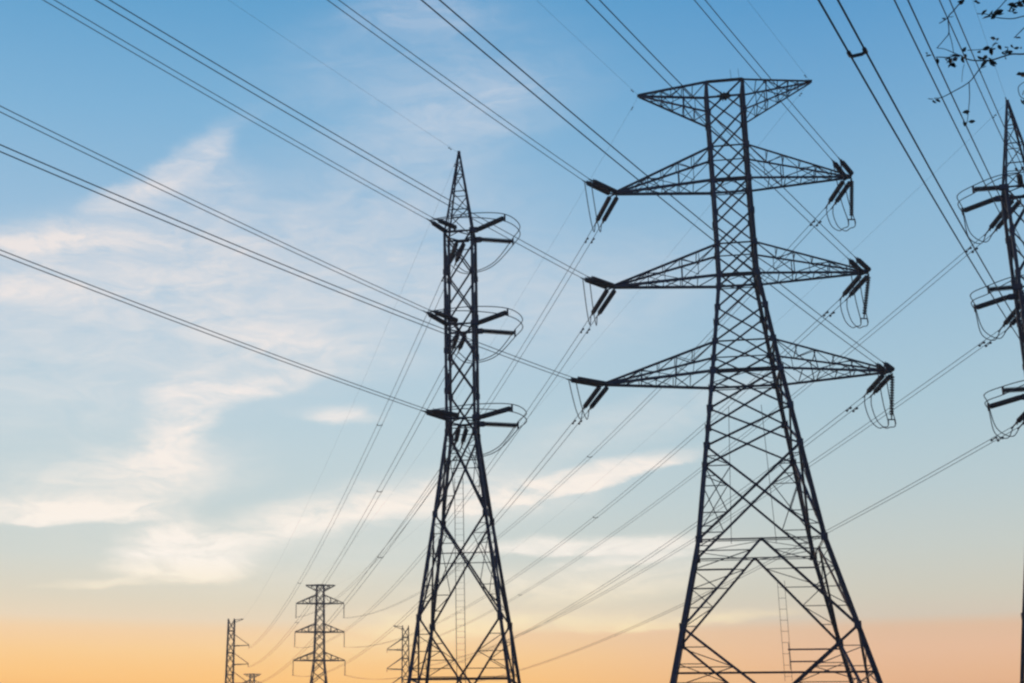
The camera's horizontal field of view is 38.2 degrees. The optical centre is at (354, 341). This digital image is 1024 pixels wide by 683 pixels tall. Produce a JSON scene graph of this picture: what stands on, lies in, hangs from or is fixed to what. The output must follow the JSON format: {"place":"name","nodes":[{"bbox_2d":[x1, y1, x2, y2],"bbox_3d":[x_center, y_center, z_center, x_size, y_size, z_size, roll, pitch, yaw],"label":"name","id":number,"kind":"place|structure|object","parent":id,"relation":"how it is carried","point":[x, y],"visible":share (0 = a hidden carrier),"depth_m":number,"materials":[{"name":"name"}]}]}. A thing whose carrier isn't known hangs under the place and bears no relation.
{"place":"outdoors","nodes":[
{"label":"outdoors","id":0,"kind":"place"},
{"bbox_2d":[0,0,1023,682],"label":"sky","id":1,"kind":"structure","parent":0,"point":[157,473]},
{"label":"ground","id":2,"kind":"structure","parent":0,"visible":0},
{"bbox_2d":[225,618,248,682],"bbox_3d":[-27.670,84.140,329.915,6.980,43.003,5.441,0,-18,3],"label":"lattice tower","id":3,"kind":"structure","parent":2,"relation":"on","point":[232,652],"depth_m":333.92,"materials":[{"name":"grey metal"}]},
{"bbox_2d":[250,276,443,646],"bbox_3d":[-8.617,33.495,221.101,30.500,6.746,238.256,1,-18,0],"label":"conductor","id":4,"kind":"object","parent":3,"relation":"attached to","point":[375,428],"visible":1,"depth_m":140.64,"materials":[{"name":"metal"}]},
{"bbox_2d":[293,584,344,682],"bbox_3d":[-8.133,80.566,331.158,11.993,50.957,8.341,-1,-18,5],"label":"lattice tower","id":5,"kind":"structure","parent":2,"relation":"on","point":[315,632],"depth_m":335.32,"materials":[{"name":"grey metal"}]},
{"bbox_2d":[387,625,409,682],"bbox_3d":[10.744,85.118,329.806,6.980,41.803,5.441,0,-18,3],"label":"lattice tower","id":6,"kind":"structure","parent":2,"relation":"on","point":[402,658],"depth_m":333.73,"materials":[{"name":"grey metal"}]},
{"bbox_2d":[473,428,1016,682],"bbox_3d":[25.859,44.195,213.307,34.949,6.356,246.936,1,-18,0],"label":"conductor","id":7,"kind":"object","parent":6,"relation":"attached to","point":[998,439],"visible":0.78,"depth_m":118.94,"materials":[{"name":"metal"}]},
{"bbox_2d":[407,151,520,682],"bbox_3d":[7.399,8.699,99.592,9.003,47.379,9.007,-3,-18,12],"label":"lattice tower","id":8,"kind":"structure","parent":2,"relation":"on","point":[484,499],"depth_m":99.38,"materials":[{"name":"metal"}]},
{"bbox_2d":[423,310,453,326],"bbox_3d":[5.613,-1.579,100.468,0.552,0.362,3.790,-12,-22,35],"label":"insulator string","id":9,"kind":"object","parent":8,"relation":"attached to","point":[438,319],"visible":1,"depth_m":100.42,"materials":[{"name":"brown ceramic"}]},
{"bbox_2d":[0,112,423,311],"bbox_3d":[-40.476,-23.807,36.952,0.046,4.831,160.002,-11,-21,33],"label":"conductor","id":10,"kind":"object","parent":9,"relation":"attached to","point":[198,207],"visible":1,"depth_m":80.04,"materials":[{"name":"metal"}]},
{"bbox_2d":[421,410,455,420],"bbox_3d":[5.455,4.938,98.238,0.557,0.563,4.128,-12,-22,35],"label":"insulator string","id":11,"kind":"object","parent":8,"relation":"attached to","point":[441,417],"visible":0.91,"depth_m":98.31,"materials":[{"name":"brown ceramic"}]},
{"bbox_2d":[0,254,420,410],"bbox_3d":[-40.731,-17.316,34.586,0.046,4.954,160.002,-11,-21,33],"label":"conductor","id":12,"kind":"object","parent":11,"relation":"attached to","point":[198,330],"visible":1,"depth_m":78.32,"materials":[{"name":"metal"}]},
{"bbox_2d":[426,218,452,233],"bbox_3d":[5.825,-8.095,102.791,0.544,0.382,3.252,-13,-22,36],"label":"insulator string","id":13,"kind":"object","parent":8,"relation":"attached to","point":[439,227],"visible":1,"depth_m":102.82,"materials":[{"name":"brown ceramic"}]},
{"bbox_2d":[43,0,425,218],"bbox_3d":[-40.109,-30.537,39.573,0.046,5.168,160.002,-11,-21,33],"label":"conductor","id":14,"kind":"object","parent":13,"relation":"attached to","point":[223,104],"visible":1,"depth_m":83.53,"materials":[{"name":"metal"}]},
{"bbox_2d":[428,408,458,417],"bbox_3d":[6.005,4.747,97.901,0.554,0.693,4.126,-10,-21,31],"label":"insulator string","id":15,"kind":"object","parent":8,"relation":"attached to","point":[449,413],"visible":1,"depth_m":97.97,"materials":[{"name":"brown ceramic"}]},
{"bbox_2d":[0,250,427,409],"bbox_3d":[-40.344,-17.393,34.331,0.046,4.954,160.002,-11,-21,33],"label":"conductor","id":16,"kind":"object","parent":15,"relation":"attached to","point":[200,327],"visible":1,"depth_m":77.85,"materials":[{"name":"metal"}]},
{"bbox_2d":[424,408,526,457],"bbox_3d":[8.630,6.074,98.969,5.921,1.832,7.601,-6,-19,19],"label":"jumper loop","id":17,"kind":"object","parent":15,"relation":"hanging from","point":[486,409],"visible":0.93,"depth_m":97.07,"materials":[{"name":"metal"}]},
{"bbox_2d":[429,310,457,323],"bbox_3d":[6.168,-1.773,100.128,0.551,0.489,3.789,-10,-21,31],"label":"insulator string","id":18,"kind":"object","parent":8,"relation":"attached to","point":[448,317],"visible":1,"depth_m":100.19,"materials":[{"name":"brown ceramic"}]},
{"bbox_2d":[0,106,428,309],"bbox_3d":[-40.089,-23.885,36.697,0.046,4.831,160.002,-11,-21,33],"label":"conductor","id":19,"kind":"object","parent":18,"relation":"attached to","point":[200,203],"visible":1,"depth_m":79.45,"materials":[{"name":"metal"}]},
{"bbox_2d":[433,218,456,230],"bbox_3d":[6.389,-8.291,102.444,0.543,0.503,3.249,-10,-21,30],"label":"insulator string","id":20,"kind":"object","parent":8,"relation":"attached to","point":[448,224],"visible":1,"depth_m":102.56,"materials":[{"name":"brown ceramic"}]},
{"bbox_2d":[55,0,432,217],"bbox_3d":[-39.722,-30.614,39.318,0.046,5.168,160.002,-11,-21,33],"label":"conductor","id":21,"kind":"object","parent":20,"relation":"attached to","point":[232,104],"visible":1,"depth_m":83.66,"materials":[{"name":"metal"}]},
{"bbox_2d":[457,335,466,354],"bbox_3d":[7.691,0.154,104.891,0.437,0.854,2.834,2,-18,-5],"label":"insulator string","id":22,"kind":"object","parent":8,"relation":"attached to","point":[460,347],"visible":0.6,"depth_m":104.91,"materials":[{"name":"brown ceramic"}]},
{"bbox_2d":[432,306,522,360],"bbox_3d":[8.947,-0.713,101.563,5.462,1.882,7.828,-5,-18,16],"label":"jumper loop","id":23,"kind":"object","parent":22,"relation":"hanging from","point":[485,306],"visible":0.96,"depth_m":99.55,"materials":[{"name":"metal"}]},
{"bbox_2d":[460,426,468,450],"bbox_3d":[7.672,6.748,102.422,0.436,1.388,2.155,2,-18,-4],"label":"insulator string","id":24,"kind":"object","parent":8,"relation":"attached to","point":[465,431],"visible":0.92,"depth_m":102.23,"materials":[{"name":"brown ceramic"}]},
{"bbox_2d":[430,403,526,455],"bbox_3d":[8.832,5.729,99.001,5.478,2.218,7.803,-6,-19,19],"label":"jumper loop","id":25,"kind":"object","parent":24,"relation":"hanging from","point":[486,403],"visible":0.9,"depth_m":97.04,"materials":[{"name":"metal"}]},
{"bbox_2d":[476,214,505,231],"bbox_3d":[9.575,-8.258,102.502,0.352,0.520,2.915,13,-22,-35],"label":"post insulator","id":26,"kind":"object","parent":8,"relation":"attached to","point":[483,227],"visible":0.94,"depth_m":102.38,"materials":[{"name":"brown ceramic"}]},
{"bbox_2d":[429,217,520,273],"bbox_3d":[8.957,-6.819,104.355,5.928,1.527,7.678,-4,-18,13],"label":"jumper loop","id":27,"kind":"object","parent":26,"relation":"attached to","point":[484,218],"visible":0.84,"depth_m":102.02,"materials":[{"name":"metal"}]},
{"bbox_2d":[478,308,508,324],"bbox_3d":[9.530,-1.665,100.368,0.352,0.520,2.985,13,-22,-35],"label":"post insulator","id":28,"kind":"object","parent":8,"relation":"attached to","point":[489,318],"visible":0.97,"depth_m":100.24,"materials":[{"name":"brown ceramic"}]},
{"bbox_2d":[479,404,512,418],"bbox_3d":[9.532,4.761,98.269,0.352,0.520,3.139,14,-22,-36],"label":"post insulator","id":29,"kind":"object","parent":8,"relation":"attached to","point":[491,413],"visible":0.96,"depth_m":98.16,"materials":[{"name":"brown ceramic"}]},
{"bbox_2d":[483,329,515,336],"bbox_3d":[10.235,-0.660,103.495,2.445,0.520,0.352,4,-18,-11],"label":"post insulator","id":30,"kind":"object","parent":8,"relation":"attached to","point":[499,332],"visible":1,"depth_m":103.40,"materials":[{"name":"brown ceramic"}]},
{"bbox_2d":[426,310,522,362],"bbox_3d":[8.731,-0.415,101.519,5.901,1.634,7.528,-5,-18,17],"label":"jumper loop","id":31,"kind":"object","parent":30,"relation":"attached to","point":[485,312],"visible":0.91,"depth_m":99.78,"materials":[{"name":"metal"}]},
{"bbox_2d":[484,422,518,428],"bbox_3d":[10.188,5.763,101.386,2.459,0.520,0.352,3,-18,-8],"label":"post insulator","id":32,"kind":"object","parent":8,"relation":"attached to","point":[500,424],"visible":1,"depth_m":101.28,"materials":[{"name":"brown ceramic"}]},
{"bbox_2d":[606,72,891,682],"bbox_3d":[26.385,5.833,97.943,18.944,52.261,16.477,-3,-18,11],"label":"lattice tower","id":33,"kind":"structure","parent":2,"relation":"on","point":[757,284],"depth_m":99.54,"materials":[{"name":"metal"}]},
{"bbox_2d":[566,377,600,386],"bbox_3d":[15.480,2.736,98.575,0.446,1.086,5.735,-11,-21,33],"label":"insulator string","id":34,"kind":"object","parent":33,"relation":"attached to","point":[572,380],"visible":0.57,"depth_m":97.92,"materials":[{"name":"brown ceramic"}]},
{"bbox_2d":[0,151,566,378],"bbox_3d":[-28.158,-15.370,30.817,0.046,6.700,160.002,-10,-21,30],"label":"conductor","id":35,"kind":"object","parent":34,"relation":"attached to","point":[256,258],"visible":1,"depth_m":66.22,"materials":[{"name":"metal"}]},
{"bbox_2d":[573,377,606,385],"bbox_3d":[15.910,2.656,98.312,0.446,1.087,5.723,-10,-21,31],"label":"insulator string","id":36,"kind":"object","parent":33,"relation":"attached to","point":[592,381],"visible":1,"depth_m":98.09,"materials":[{"name":"brown ceramic"}]},
{"bbox_2d":[0,144,573,377],"bbox_3d":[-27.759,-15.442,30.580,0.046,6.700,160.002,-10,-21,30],"label":"conductor","id":37,"kind":"object","parent":36,"relation":"attached to","point":[261,255],"visible":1,"depth_m":65.80,"materials":[{"name":"metal"}]},
{"bbox_2d":[581,277,610,288],"bbox_3d":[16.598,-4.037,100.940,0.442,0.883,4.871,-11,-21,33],"label":"insulator string","id":38,"kind":"object","parent":33,"relation":"attached to","point":[585,279],"visible":0.84,"depth_m":100.70,"materials":[{"name":"brown ceramic"}]},
{"bbox_2d":[95,0,580,277],"bbox_3d":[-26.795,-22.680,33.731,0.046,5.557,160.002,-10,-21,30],"label":"conductor","id":39,"kind":"object","parent":38,"relation":"attached to","point":[315,129],"visible":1,"depth_m":71.06,"materials":[{"name":"metal"}]},
{"bbox_2d":[582,180,614,194],"bbox_3d":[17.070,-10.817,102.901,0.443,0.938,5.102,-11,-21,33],"label":"insulator string","id":40,"kind":"object","parent":33,"relation":"attached to","point":[598,188],"visible":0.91,"depth_m":102.71,"materials":[{"name":"brown ceramic"}]},
{"bbox_2d":[327,0,581,179],"bbox_3d":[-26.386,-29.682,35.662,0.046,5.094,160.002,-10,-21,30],"label":"conductor","id":41,"kind":"object","parent":40,"relation":"attached to","point":[447,86],"visible":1,"depth_m":84.21,"materials":[{"name":"metal"}]},
{"bbox_2d":[589,288,611,317],"bbox_3d":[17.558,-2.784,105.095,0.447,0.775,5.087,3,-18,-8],"label":"insulator string","id":42,"kind":"object","parent":33,"relation":"attached to","point":[601,299],"visible":0.94,"depth_m":104.60,"materials":[{"name":"brown ceramic"}]},
{"bbox_2d":[297,318,589,647],"bbox_3d":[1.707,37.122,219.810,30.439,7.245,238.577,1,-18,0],"label":"conductor","id":43,"kind":"object","parent":42,"relation":"attached to","point":[486,468],"visible":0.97,"depth_m":134.44,"materials":[{"name":"metal"}]},
{"bbox_2d":[587,276,614,287],"bbox_3d":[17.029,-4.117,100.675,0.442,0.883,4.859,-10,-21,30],"label":"insulator string","id":44,"kind":"object","parent":33,"relation":"attached to","point":[602,282],"visible":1,"depth_m":100.50,"materials":[{"name":"brown ceramic"}]},
{"bbox_2d":[110,0,585,275],"bbox_3d":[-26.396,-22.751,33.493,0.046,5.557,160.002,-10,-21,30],"label":"conductor","id":45,"kind":"object","parent":44,"relation":"attached to","point":[327,129],"visible":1,"depth_m":71.08,"materials":[{"name":"metal"}]},
{"bbox_2d":[589,179,617,193],"bbox_3d":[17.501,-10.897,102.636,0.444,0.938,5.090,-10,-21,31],"label":"insulator string","id":46,"kind":"object","parent":33,"relation":"attached to","point":[605,186],"visible":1,"depth_m":102.43,"materials":[{"name":"brown ceramic"}]},
{"bbox_2d":[339,0,588,178],"bbox_3d":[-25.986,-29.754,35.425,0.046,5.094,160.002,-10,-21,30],"label":"conductor","id":47,"kind":"object","parent":46,"relation":"attached to","point":[455,84],"visible":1,"depth_m":83.86,"materials":[{"name":"metal"}]},
{"bbox_2d":[594,194,613,225],"bbox_3d":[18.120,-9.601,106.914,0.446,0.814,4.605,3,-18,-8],"label":"insulator string","id":48,"kind":"object","parent":33,"relation":"attached to","point":[604,207],"visible":0.91,"depth_m":106.46,"materials":[{"name":"brown ceramic"}]},
{"bbox_2d":[299,227,593,616],"bbox_3d":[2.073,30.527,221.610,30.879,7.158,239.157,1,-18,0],"label":"conductor","id":49,"kind":"object","parent":48,"relation":"attached to","point":[587,238],"visible":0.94,"depth_m":133.20,"materials":[{"name":"metal"}]},
{"bbox_2d":[596,289,615,317],"bbox_3d":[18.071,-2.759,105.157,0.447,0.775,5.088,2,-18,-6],"label":"insulator string","id":50,"kind":"object","parent":33,"relation":"attached to","point":[607,301],"visible":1,"depth_m":104.78,"materials":[{"name":"brown ceramic"}]},
{"bbox_2d":[300,318,595,647],"bbox_3d":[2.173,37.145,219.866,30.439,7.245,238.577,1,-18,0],"label":"conductor","id":51,"kind":"object","parent":50,"relation":"attached to","point":[494,464],"visible":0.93,"depth_m":133.14,"materials":[{"name":"metal"}]},
{"bbox_2d":[600,195,618,226],"bbox_3d":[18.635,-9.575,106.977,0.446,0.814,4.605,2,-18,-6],"label":"insulator string","id":52,"kind":"object","parent":33,"relation":"attached to","point":[610,208],"visible":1,"depth_m":106.66,"materials":[{"name":"brown ceramic"}]},
{"bbox_2d":[301,227,599,616],"bbox_3d":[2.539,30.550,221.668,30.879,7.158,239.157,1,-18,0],"label":"conductor","id":53,"kind":"object","parent":52,"relation":"attached to","point":[591,242],"visible":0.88,"depth_m":133.31,"materials":[{"name":"metal"}]},
{"bbox_2d":[825,178,848,208],"bbox_3d":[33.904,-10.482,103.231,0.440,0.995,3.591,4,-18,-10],"label":"insulator string","id":54,"kind":"object","parent":33,"relation":"attached to","point":[835,193],"visible":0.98,"depth_m":103.09,"materials":[{"name":"brown ceramic"}]},
{"bbox_2d":[349,208,824,617],"bbox_3d":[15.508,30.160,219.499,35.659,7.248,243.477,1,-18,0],"label":"conductor","id":55,"kind":"object","parent":54,"relation":"attached to","point":[813,221],"visible":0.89,"depth_m":140.69,"materials":[{"name":"metal"}]},
{"bbox_2d":[832,160,846,176],"bbox_3d":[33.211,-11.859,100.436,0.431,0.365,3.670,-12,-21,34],"label":"insulator string","id":56,"kind":"object","parent":33,"relation":"attached to","point":[837,167],"visible":0.9,"depth_m":100.25,"materials":[{"name":"brown ceramic"}]},
{"bbox_2d":[694,0,831,159],"bbox_3d":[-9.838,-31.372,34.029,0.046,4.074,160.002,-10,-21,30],"label":"conductor","id":57,"kind":"object","parent":56,"relation":"attached to","point":[760,77],"visible":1,"depth_m":85.27,"materials":[{"name":"metal"}]},
{"bbox_2d":[831,178,850,208],"bbox_3d":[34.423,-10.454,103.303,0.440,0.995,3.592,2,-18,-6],"label":"insulator string","id":58,"kind":"object","parent":33,"relation":"attached to","point":[842,192],"visible":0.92,"depth_m":103.15,"materials":[{"name":"brown ceramic"}]},
{"bbox_2d":[352,209,830,617],"bbox_3d":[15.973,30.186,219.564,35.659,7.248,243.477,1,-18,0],"label":"conductor","id":59,"kind":"object","parent":58,"relation":"attached to","point":[820,221],"visible":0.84,"depth_m":141.22,"materials":[{"name":"metal"}]},
{"bbox_2d":[838,158,853,177],"bbox_3d":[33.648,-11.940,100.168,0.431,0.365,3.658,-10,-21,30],"label":"insulator string","id":60,"kind":"object","parent":33,"relation":"attached to","point":[847,168],"visible":1,"depth_m":100.05,"materials":[{"name":"brown ceramic"}]},
{"bbox_2d":[705,0,838,157],"bbox_3d":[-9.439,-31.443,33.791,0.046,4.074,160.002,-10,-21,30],"label":"conductor","id":61,"kind":"object","parent":60,"relation":"attached to","point":[768,75],"visible":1,"depth_m":85.03,"materials":[{"name":"metal"}]},
{"bbox_2d":[838,274,863,300],"bbox_3d":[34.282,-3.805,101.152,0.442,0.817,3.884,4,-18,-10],"label":"insulator string","id":62,"kind":"object","parent":33,"relation":"attached to","point":[847,290],"visible":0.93,"depth_m":101.00,"materials":[{"name":"brown ceramic"}]},
{"bbox_2d":[363,301,837,646],"bbox_3d":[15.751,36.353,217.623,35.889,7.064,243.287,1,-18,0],"label":"conductor","id":63,"kind":"object","parent":62,"relation":"attached to","point":[825,313],"visible":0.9,"depth_m":135.21,"materials":[{"name":"metal"}]},
{"bbox_2d":[848,178,855,221],"bbox_3d":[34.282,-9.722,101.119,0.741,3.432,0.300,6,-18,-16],"label":"insulator string","id":64,"kind":"object","parent":33,"relation":"attached to","point":[851,195],"visible":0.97,"depth_m":101.11,"materials":[{"name":"brown ceramic"}]},
{"bbox_2d":[847,257,863,272],"bbox_3d":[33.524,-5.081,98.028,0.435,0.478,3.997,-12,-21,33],"label":"insulator string","id":65,"kind":"object","parent":33,"relation":"attached to","point":[853,264],"visible":0.89,"depth_m":97.63,"materials":[{"name":"brown ceramic"}]},
{"bbox_2d":[586,0,846,257],"bbox_3d":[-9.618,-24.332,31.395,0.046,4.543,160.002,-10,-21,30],"label":"conductor","id":66,"kind":"object","parent":65,"relation":"attached to","point":[707,122],"visible":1,"depth_m":72.95,"materials":[{"name":"metal"}]},
{"bbox_2d":[845,273,867,300],"bbox_3d":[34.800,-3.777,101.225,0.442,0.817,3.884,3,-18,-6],"label":"insulator string","id":67,"kind":"object","parent":33,"relation":"attached to","point":[857,286],"visible":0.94,"depth_m":101.08,"materials":[{"name":"brown ceramic"}]},
{"bbox_2d":[366,301,844,646],"bbox_3d":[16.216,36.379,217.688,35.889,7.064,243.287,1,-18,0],"label":"conductor","id":68,"kind":"object","parent":67,"relation":"attached to","point":[833,312],"visible":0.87,"depth_m":136.63,"materials":[{"name":"metal"}]},
{"bbox_2d":[855,257,870,271],"bbox_3d":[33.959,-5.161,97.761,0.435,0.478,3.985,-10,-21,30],"label":"insulator string","id":69,"kind":"object","parent":33,"relation":"attached to","point":[863,264],"visible":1,"depth_m":97.54,"materials":[{"name":"brown ceramic"}]},
{"bbox_2d":[599,0,854,256],"bbox_3d":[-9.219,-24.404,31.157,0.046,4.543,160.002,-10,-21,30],"label":"conductor","id":70,"kind":"object","parent":69,"relation":"attached to","point":[714,118],"visible":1,"depth_m":70.96,"materials":[{"name":"metal"}]},
{"bbox_2d":[860,274,870,322],"bbox_3d":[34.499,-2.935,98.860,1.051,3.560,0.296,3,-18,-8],"label":"insulator string","id":71,"kind":"object","parent":33,"relation":"attached to","point":[866,292],"visible":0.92,"depth_m":98.84,"materials":[{"name":"brown ceramic"}]},
{"bbox_2d":[862,372,889,397],"bbox_3d":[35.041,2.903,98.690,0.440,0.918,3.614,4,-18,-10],"label":"insulator string","id":72,"kind":"object","parent":33,"relation":"attached to","point":[872,386],"visible":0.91,"depth_m":98.55,"materials":[{"name":"brown ceramic"}]},
{"bbox_2d":[345,398,860,678],"bbox_3d":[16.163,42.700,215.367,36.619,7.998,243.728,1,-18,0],"label":"conductor","id":73,"kind":"object","parent":72,"relation":"attached to","point":[850,407],"visible":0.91,"depth_m":133.97,"materials":[{"name":"metal"}]},
{"bbox_2d":[869,372,891,397],"bbox_3d":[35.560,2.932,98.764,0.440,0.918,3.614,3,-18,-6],"label":"insulator string","id":74,"kind":"object","parent":33,"relation":"attached to","point":[883,383],"visible":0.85,"depth_m":98.60,"materials":[{"name":"brown ceramic"}]},
{"bbox_2d":[347,397,868,678],"bbox_3d":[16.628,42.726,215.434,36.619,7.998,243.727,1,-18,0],"label":"conductor","id":75,"kind":"object","parent":74,"relation":"attached to","point":[853,410],"visible":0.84,"depth_m":135.38,"materials":[{"name":"metal"}]},
{"bbox_2d":[876,363,886,372],"bbox_3d":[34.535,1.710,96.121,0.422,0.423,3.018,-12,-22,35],"label":"insulator string","id":76,"kind":"object","parent":33,"relation":"attached to","point":[880,367],"visible":0.92,"depth_m":95.85,"materials":[{"name":"brown ceramic"}]},
{"bbox_2d":[421,0,875,363],"bbox_3d":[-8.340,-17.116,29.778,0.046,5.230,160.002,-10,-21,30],"label":"conductor","id":77,"kind":"object","parent":76,"relation":"attached to","point":[619,164],"visible":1,"depth_m":57.54,"materials":[{"name":"metal"}]},
{"bbox_2d":[882,361,894,371],"bbox_3d":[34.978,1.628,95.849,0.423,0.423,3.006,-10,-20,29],"label":"insulator string","id":78,"kind":"object","parent":33,"relation":"attached to","point":[890,367],"visible":1,"depth_m":95.67,"materials":[{"name":"brown ceramic"}]},
{"bbox_2d":[439,0,882,361],"bbox_3d":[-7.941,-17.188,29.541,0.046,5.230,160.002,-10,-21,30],"label":"conductor","id":79,"kind":"object","parent":78,"relation":"attached to","point":[632,163],"visible":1,"depth_m":57.40,"materials":[{"name":"metal"}]},
{"bbox_2d":[926,0,1023,125],"bbox_3d":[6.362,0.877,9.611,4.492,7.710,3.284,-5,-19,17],"label":"broadleaf tree","id":80,"kind":"object","parent":2,"relation":"on","point":[995,13],"visible":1,"depth_m":9.93,"materials":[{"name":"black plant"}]},
{"bbox_2d":[995,100,1023,682],"bbox_3d":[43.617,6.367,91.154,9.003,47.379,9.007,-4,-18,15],"label":"lattice tower","id":81,"kind":"structure","parent":2,"relation":"on","point":[1017,296],"depth_m":95.45,"materials":[{"name":"metal"}]},
{"bbox_2d":[961,197,995,214],"bbox_3d":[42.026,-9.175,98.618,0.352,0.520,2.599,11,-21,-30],"label":"post insulator","id":82,"kind":"object","parent":81,"relation":"attached to","point":[978,205],"visible":0.98,"depth_m":98.55,"materials":[{"name":"brown ceramic"}]},
{"bbox_2d":[973,295,1008,311],"bbox_3d":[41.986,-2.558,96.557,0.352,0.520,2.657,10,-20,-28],"label":"post insulator","id":83,"kind":"object","parent":81,"relation":"attached to","point":[988,303],"visible":0.93,"depth_m":96.52,"materials":[{"name":"brown ceramic"}]},
{"bbox_2d":[984,199,1014,235],"bbox_3d":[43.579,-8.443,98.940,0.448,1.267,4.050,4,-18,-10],"label":"insulator string","id":84,"kind":"object","parent":81,"relation":"attached to","point":[995,221],"visible":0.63,"depth_m":99.17,"materials":[{"name":"brown ceramic"}]},
{"bbox_2d":[389,234,984,650],"bbox_3d":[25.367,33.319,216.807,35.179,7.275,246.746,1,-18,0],"label":"conductor","id":85,"kind":"object","parent":84,"relation":"attached to","point":[970,247],"visible":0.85,"depth_m":132.54,"materials":[{"name":"metal"}]},
{"bbox_2d":[987,394,1021,410],"bbox_3d":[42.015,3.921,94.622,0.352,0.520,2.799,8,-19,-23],"label":"post insulator","id":86,"kind":"object","parent":81,"relation":"attached to","point":[1004,402],"visible":1,"depth_m":94.47,"materials":[{"name":"brown ceramic"}]},
{"bbox_2d":[990,199,1021,235],"bbox_3d":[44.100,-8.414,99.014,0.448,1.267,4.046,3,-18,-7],"label":"insulator string","id":87,"kind":"object","parent":81,"relation":"attached to","point":[999,225],"visible":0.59,"depth_m":99.30,"materials":[{"name":"brown ceramic"}]},
{"bbox_2d":[391,236,989,650],"bbox_3d":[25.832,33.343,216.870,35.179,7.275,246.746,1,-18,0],"label":"conductor","id":88,"kind":"object","parent":87,"relation":"attached to","point":[972,251],"visible":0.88,"depth_m":129.45,"materials":[{"name":"metal"}]},
{"bbox_2d":[998,298,1023,331],"bbox_3d":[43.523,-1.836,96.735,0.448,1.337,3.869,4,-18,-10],"label":"insulator string","id":89,"kind":"object","parent":81,"relation":"attached to","point":[1010,317],"visible":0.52,"depth_m":97.02,"materials":[{"name":"brown ceramic"}]},
{"bbox_2d":[398,330,998,669],"bbox_3d":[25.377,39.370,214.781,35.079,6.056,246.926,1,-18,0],"label":"conductor","id":90,"kind":"object","parent":89,"relation":"attached to","point":[980,344],"visible":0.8,"depth_m":121.36,"materials":[{"name":"metal"}]},
{"bbox_2d":[1005,310,1020,330],"bbox_3d":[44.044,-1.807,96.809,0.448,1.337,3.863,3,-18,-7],"label":"insulator string","id":91,"kind":"object","parent":81,"relation":"attached to","point":[1013,322],"visible":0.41,"depth_m":97.41,"materials":[{"name":"brown ceramic"}]},
{"bbox_2d":[401,331,1004,669],"bbox_3d":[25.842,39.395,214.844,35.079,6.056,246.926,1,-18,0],"label":"conductor","id":92,"kind":"object","parent":91,"relation":"attached to","point":[988,343],"visible":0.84,"depth_m":123.93,"materials":[{"name":"metal"}]},
{"bbox_2d":[1011,412,1023,428],"bbox_3d":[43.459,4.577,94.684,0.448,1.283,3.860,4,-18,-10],"label":"insulator string","id":93,"kind":"object","parent":81,"relation":"attached to","point":[1020,418],"visible":1,"depth_m":95.27,"materials":[{"name":"brown ceramic"}]},
{"bbox_2d":[479,427,1010,680],"bbox_3d":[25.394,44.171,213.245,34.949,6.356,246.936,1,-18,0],"label":"conductor","id":94,"kind":"object","parent":93,"relation":"attached to","point":[991,439],"visible":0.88,"depth_m":117.31,"materials":[{"name":"metal"}]},
{"bbox_2d":[1016,172,1023,187],"bbox_3d":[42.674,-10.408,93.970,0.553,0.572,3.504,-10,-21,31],"label":"insulator string","id":95,"kind":"object","parent":81,"relation":"attached to","point":[1020,180],"visible":1,"depth_m":93.85,"materials":[{"name":"brown ceramic"}]},
{"bbox_2d":[939,0,1018,172],"bbox_3d":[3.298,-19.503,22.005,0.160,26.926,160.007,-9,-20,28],"label":"conductor","id":96,"kind":"object","parent":95,"relation":"attached to","point":[1016,168],"visible":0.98,"depth_m":69.67,"materials":[{"name":"metal"}]},
{"bbox_3d":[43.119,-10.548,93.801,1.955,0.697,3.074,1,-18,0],"label":"insulator string","id":97,"kind":"object","parent":81,"relation":"attached to","visible":0},
{"bbox_2d":[949,0,1023,169],"bbox_3d":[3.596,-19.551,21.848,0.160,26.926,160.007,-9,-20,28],"label":"conductor","id":98,"kind":"object","parent":97,"relation":"attached to","point":[1022,167],"visible":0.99,"depth_m":68.64,"materials":[{"name":"metal"}]},
{"bbox_3d":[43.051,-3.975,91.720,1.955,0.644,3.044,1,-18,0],"label":"insulator string","id":99,"kind":"object","parent":81,"relation":"attached to","visible":0},
{"bbox_2d":[907,0,1023,244],"bbox_3d":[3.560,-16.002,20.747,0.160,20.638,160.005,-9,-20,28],"label":"conductor","id":100,"kind":"object","parent":99,"relation":"attached to","point":[959,110],"visible":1,"depth_m":52.75,"materials":[{"name":"metal"}]},
{"bbox_3d":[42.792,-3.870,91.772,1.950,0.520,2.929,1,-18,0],"label":"insulator string","id":101,"kind":"object","parent":81,"relation":"attached to","visible":0},
{"bbox_2d":[894,0,1023,258],"bbox_3d":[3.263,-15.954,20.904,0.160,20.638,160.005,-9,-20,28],"label":"conductor","id":102,"kind":"object","parent":101,"relation":"attached to","point":[951,116],"visible":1,"depth_m":53.85,"materials":[{"name":"metal"}]},
{"bbox_3d":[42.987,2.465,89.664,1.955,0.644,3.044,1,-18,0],"label":"insulator string","id":103,"kind":"object","parent":81,"relation":"attached to","visible":0},
{"bbox_2d":[837,0,1023,332],"bbox_3d":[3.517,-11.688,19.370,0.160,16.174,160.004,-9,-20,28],"label":"conductor","id":104,"kind":"object","parent":103,"relation":"attached to","point":[863,47],"visible":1,"depth_m":38.92,"materials":[{"name":"metal"}]},
{"bbox_3d":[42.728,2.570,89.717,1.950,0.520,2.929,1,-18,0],"label":"insulator string","id":105,"kind":"object","parent":81,"relation":"attached to","visible":0},
{"bbox_2d":[818,0,1023,345],"bbox_3d":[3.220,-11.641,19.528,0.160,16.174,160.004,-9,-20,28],"label":"conductor","id":106,"kind":"object","parent":105,"relation":"attached to","point":[846,48],"visible":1,"depth_m":39.23,"materials":[{"name":"metal"}]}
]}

